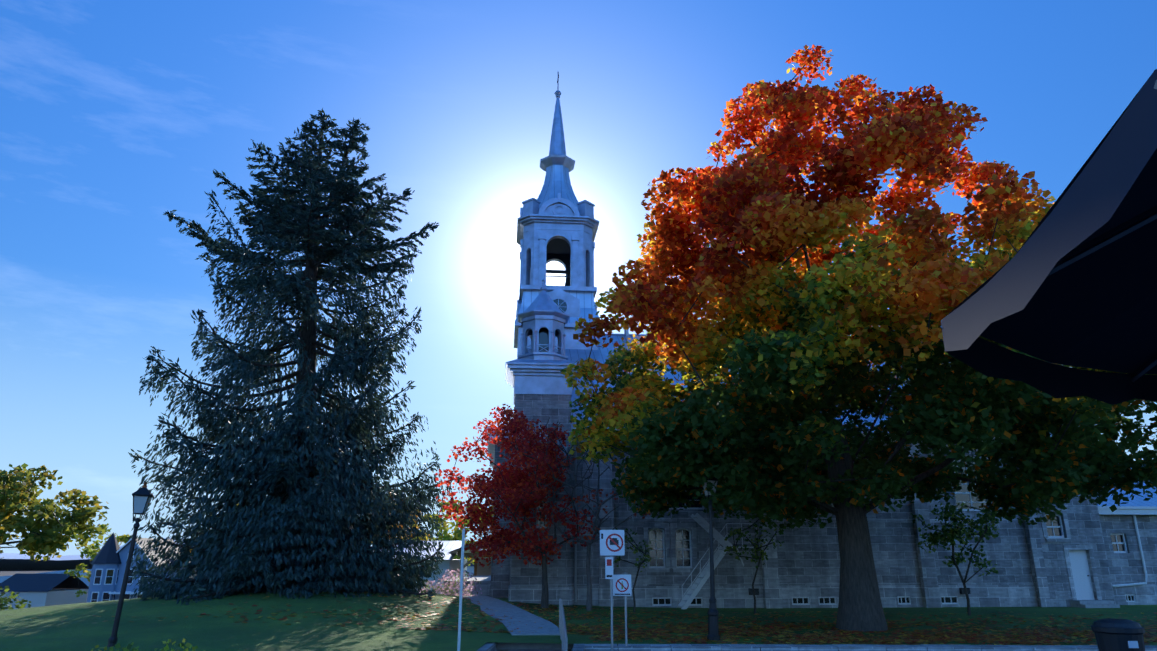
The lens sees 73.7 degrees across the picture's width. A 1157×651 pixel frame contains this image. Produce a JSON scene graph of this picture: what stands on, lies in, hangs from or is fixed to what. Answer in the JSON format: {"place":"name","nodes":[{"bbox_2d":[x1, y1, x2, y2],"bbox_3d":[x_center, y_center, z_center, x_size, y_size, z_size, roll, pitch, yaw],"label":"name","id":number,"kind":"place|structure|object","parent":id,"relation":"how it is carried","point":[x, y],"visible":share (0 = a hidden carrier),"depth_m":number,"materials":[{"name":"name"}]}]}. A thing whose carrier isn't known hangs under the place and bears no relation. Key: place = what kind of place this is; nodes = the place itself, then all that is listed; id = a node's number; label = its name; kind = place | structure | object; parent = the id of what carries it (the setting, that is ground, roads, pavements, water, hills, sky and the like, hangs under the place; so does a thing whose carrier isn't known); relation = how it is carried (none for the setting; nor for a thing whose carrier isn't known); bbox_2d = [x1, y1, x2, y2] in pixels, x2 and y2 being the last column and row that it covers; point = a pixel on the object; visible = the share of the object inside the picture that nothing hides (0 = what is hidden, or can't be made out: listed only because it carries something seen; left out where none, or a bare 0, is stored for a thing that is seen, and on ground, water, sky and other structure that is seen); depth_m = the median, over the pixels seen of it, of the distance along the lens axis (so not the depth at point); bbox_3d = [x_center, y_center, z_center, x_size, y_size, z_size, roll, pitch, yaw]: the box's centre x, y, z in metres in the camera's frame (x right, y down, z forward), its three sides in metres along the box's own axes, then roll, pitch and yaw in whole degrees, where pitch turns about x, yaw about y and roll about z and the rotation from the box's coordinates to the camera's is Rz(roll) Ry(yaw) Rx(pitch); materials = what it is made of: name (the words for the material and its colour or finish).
{"place":"outdoors","nodes":[
{"label":"outdoors","id":0,"kind":"place"},
{"bbox_2d":[0,569,91,589],"bbox_3d":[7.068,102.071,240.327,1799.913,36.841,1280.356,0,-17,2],"label":"hill ridge","id":1,"kind":"structure","parent":0,"point":[83,579],"depth_m":723.04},
{"bbox_2d":[64,523,130,596],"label":"street tree","id":2,"kind":"object","parent":1,"relation":"on","point":[89,551],"depth_m":120.61,"materials":[{"name":"green plant"}]},
{"bbox_2d":[0,463,108,561],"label":"street tree","id":3,"kind":"object","parent":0,"point":[31,543],"depth_m":36.91,"materials":[{"name":"green plant"}]},
{"bbox_2d":[0,538,195,569],"bbox_3d":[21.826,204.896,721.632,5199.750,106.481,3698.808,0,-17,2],"label":"distant hills","id":4,"kind":"structure","parent":0,"point":[12,561],"depth_m":1981.15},
{"bbox_2d":[0,569,617,644],"bbox_3d":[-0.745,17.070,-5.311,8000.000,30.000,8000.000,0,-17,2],"label":"ground","id":5,"kind":"structure","parent":0,"point":[7,572],"depth_m":1814.79,"materials":[{"name":"green plant"}]},
{"bbox_2d":[86,532,189,602],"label":"house","id":6,"kind":"structure","parent":5,"relation":"on","point":[108,562],"depth_m":100.11,"materials":[{"name":"blue"}]},
{"bbox_2d":[0,557,473,609],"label":"town houses","id":7,"kind":"structure","parent":5,"relation":"on","point":[38,590],"depth_m":123.37,"materials":[{"name":"beige"}]},
{"bbox_2d":[126,108,463,604],"bbox_3d":[-11.791,1.218,34.325,12.817,23.956,13.006,0,-17,2],"label":"spruce tree","id":8,"kind":"object","parent":5,"relation":"on","point":[285,571],"depth_m":31.29,"materials":[{"name":"green plant"}]},
{"bbox_2d":[411,500,492,565],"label":"tree","id":9,"kind":"object","parent":5,"relation":"on","point":[456,534],"depth_m":87.63,"materials":[{"name":"green plant"}]},
{"bbox_2d":[600,529,631,650],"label":"street signs","id":10,"kind":"object","parent":5,"relation":"on","point":[612,542],"visible":1,"depth_m":19.32,"materials":[{"name":"white metal"}]},
{"bbox_2d":[477,642,1156,650],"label":"curb","id":11,"kind":"structure","parent":5,"relation":"on","point":[492,646],"depth_m":18.75,"materials":[{"name":"concrete"}]},
{"bbox_2d":[510,394,570,587],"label":"wall","id":12,"kind":"structure","parent":0,"point":[544,408],"depth_m":33.15,"materials":[{"name":"grey stone"}]},
{"bbox_2d":[0,590,1156,650],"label":"lawn","id":13,"kind":"structure","parent":0,"point":[80,628],"depth_m":23.07,"materials":[{"name":"green plant"}]},
{"bbox_2d":[0,585,30,609],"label":"bank shrubs","id":14,"kind":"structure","parent":13,"relation":"on","point":[6,601],"depth_m":35.08,"materials":[{"name":"green plant"}]},
{"bbox_2d":[107,481,153,646],"bbox_3d":[-10.861,6.103,18.487,0.400,4.690,0.400,7,-18,-14],"label":"street lamp","id":15,"kind":"object","parent":13,"relation":"on","point":[143,496],"depth_m":18.73,"materials":[{"name":"black metal"}]},
{"bbox_2d":[91,638,204,650],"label":"yellow shrubs","id":16,"kind":"object","parent":13,"relation":"on","point":[165,648],"depth_m":16.19,"materials":[{"name":"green plant"}]},
{"bbox_2d":[367,495,429,541],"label":"street tree","id":17,"kind":"object","parent":13,"relation":"on","point":[409,527],"visible":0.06,"depth_m":93.67,"materials":[{"name":"plant"}]},
{"bbox_2d":[393,541,491,589],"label":"house","id":18,"kind":"structure","parent":13,"relation":"on","point":[451,550],"depth_m":53.42,"materials":[{"name":"wood"}]},
{"bbox_2d":[420,568,481,595],"bbox_3d":[-5.761,11.492,34.034,3.026,1.631,1.983,0,-17,2],"label":"lilac shrub","id":19,"kind":"object","parent":13,"relation":"on","point":[451,588],"visible":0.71,"depth_m":33.94,"materials":[{"name":"pink plant"}]},
{"bbox_2d":[457,529,464,650],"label":"white marker post","id":20,"kind":"object","parent":13,"relation":"on","point":[461,591],"visible":1,"depth_m":18.14,"materials":[{"name":"metal"}]},
{"bbox_2d":[438,593,559,634],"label":"concrete path","id":21,"kind":"structure","parent":13,"relation":"on","point":[529,623],"depth_m":24.89,"materials":[{"name":"grey concrete"}]},
{"bbox_2d":[435,404,594,608],"bbox_3d":[-2.497,7.168,30.670,6.344,8.159,7.009,0,-17,2],"label":"maple tree","id":22,"kind":"object","parent":13,"relation":"on","point":[513,492],"depth_m":30.12,"materials":[{"name":"red plant"}]},
{"bbox_2d":[559,599,567,650],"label":"post","id":23,"kind":"object","parent":13,"relation":"on","point":[563,631],"visible":1,"depth_m":19.29,"materials":[{"name":"grey metal"}]},
{"bbox_2d":[533,414,650,610],"bbox_3d":[0.401,7.127,30.539,4.873,8.155,5.110,0,-17,2],"label":"bare tree","id":24,"kind":"object","parent":13,"relation":"on","point":[589,586],"depth_m":30.13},
{"bbox_2d":[37,594,1156,645],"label":"fallen leaves","id":25,"kind":"object","parent":13,"relation":"on","point":[917,637],"depth_m":22.39,"materials":[{"name":"brown plant"}]},
{"bbox_2d":[613,528,652,611],"bbox_3d":[2.005,9.630,29.801,1.844,3.537,2.084,0,-17,2],"label":"young tree","id":26,"kind":"object","parent":13,"relation":"on","point":[634,552],"depth_m":29.88,"materials":[{"name":"green plant"}]},
{"bbox_2d":[703,474,719,640],"bbox_3d":[3.629,6.160,21.031,0.400,4.540,0.400,6,-18,-14],"label":"lamp post","id":27,"kind":"object","parent":13,"relation":"on","point":[713,624],"depth_m":20.73,"materials":[{"name":"black metal"}]},
{"bbox_2d":[724,507,783,613],"bbox_3d":[6.856,9.124,29.895,2.474,4.561,2.131,0,-17,2],"label":"young tree","id":28,"kind":"object","parent":13,"relation":"on","point":[741,534],"depth_m":30.02,"materials":[{"name":"green plant"}]},
{"bbox_2d":[485,72,1156,514],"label":"steeple tin roofs","id":29,"kind":"object","parent":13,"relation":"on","point":[557,222],"visible":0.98,"depth_m":45.94,"materials":[{"name":"silver metal"}]},
{"bbox_2d":[560,44,1156,631],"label":"maple tree","id":30,"kind":"object","parent":13,"relation":"on","point":[680,438],"depth_m":22.02,"materials":[{"name":"orange plant"}]},
{"bbox_2d":[910,502,1001,615],"bbox_3d":[14.860,9.014,29.526,3.684,4.561,3.480,0,-17,2],"label":"young tree","id":31,"kind":"object","parent":13,"relation":"on","point":[950,537],"depth_m":29.56,"materials":[{"name":"green plant"}]},
{"bbox_2d":[0,0,1156,555],"label":"sky","id":32,"kind":"structure","parent":0,"point":[116,116],"materials":[{"name":"blue"}]},
{"bbox_2d":[444,437,1101,607],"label":"church stone trim","id":33,"kind":"structure","parent":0,"point":[496,584],"depth_m":34.21,"materials":[{"name":"grey stone"}]},
{"bbox_2d":[571,443,1033,585],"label":"stone wall","id":34,"kind":"structure","parent":0,"point":[808,556],"depth_m":34.32,"materials":[{"name":"grey stone"}]},
{"bbox_2d":[676,513,756,608],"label":"exterior staircase","id":35,"kind":"structure","parent":34,"relation":"attached to","point":[689,596],"depth_m":33.06,"materials":[{"name":"grey metal"}]},
{"bbox_2d":[571,585,1037,607],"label":"foundation wall","id":36,"kind":"structure","parent":0,"point":[979,596],"depth_m":33.67,"materials":[{"name":"grey stone"}]},
{"bbox_2d":[536,442,1147,607],"bbox_3d":[13.629,8.905,34.812,31.070,7.200,2.270,2,-17,-5],"label":"church joinery","id":37,"kind":"object","parent":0,"point":[1082,579],"visible":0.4,"depth_m":34.20,"materials":[{"name":"white wood"}]},
{"bbox_2d":[940,69,1156,404],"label":"patio umbrella","id":38,"kind":"object","parent":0,"point":[1072,281],"visible":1,"depth_m":2.58,"materials":[{"name":"black fabric"}]},
{"bbox_2d":[1013,444,1115,606],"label":"wall","id":39,"kind":"structure","parent":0,"point":[1084,522],"depth_m":35.01,"materials":[{"name":"grey stone"}]},
{"bbox_2d":[1091,618,1144,650],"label":"litter bin","id":40,"kind":"object","parent":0,"point":[1112,634],"visible":1,"depth_m":10.68,"materials":[{"name":"black plastic"}]},
{"bbox_2d":[1112,584,1156,604],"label":"foundation wall","id":41,"kind":"structure","parent":0,"point":[1146,594],"depth_m":35.81,"materials":[{"name":"grey stone"}]},
{"bbox_2d":[1099,515,1156,583],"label":"wall","id":42,"kind":"structure","parent":41,"relation":"on","point":[1125,568],"depth_m":36.50,"materials":[{"name":"grey stone"}]}
]}

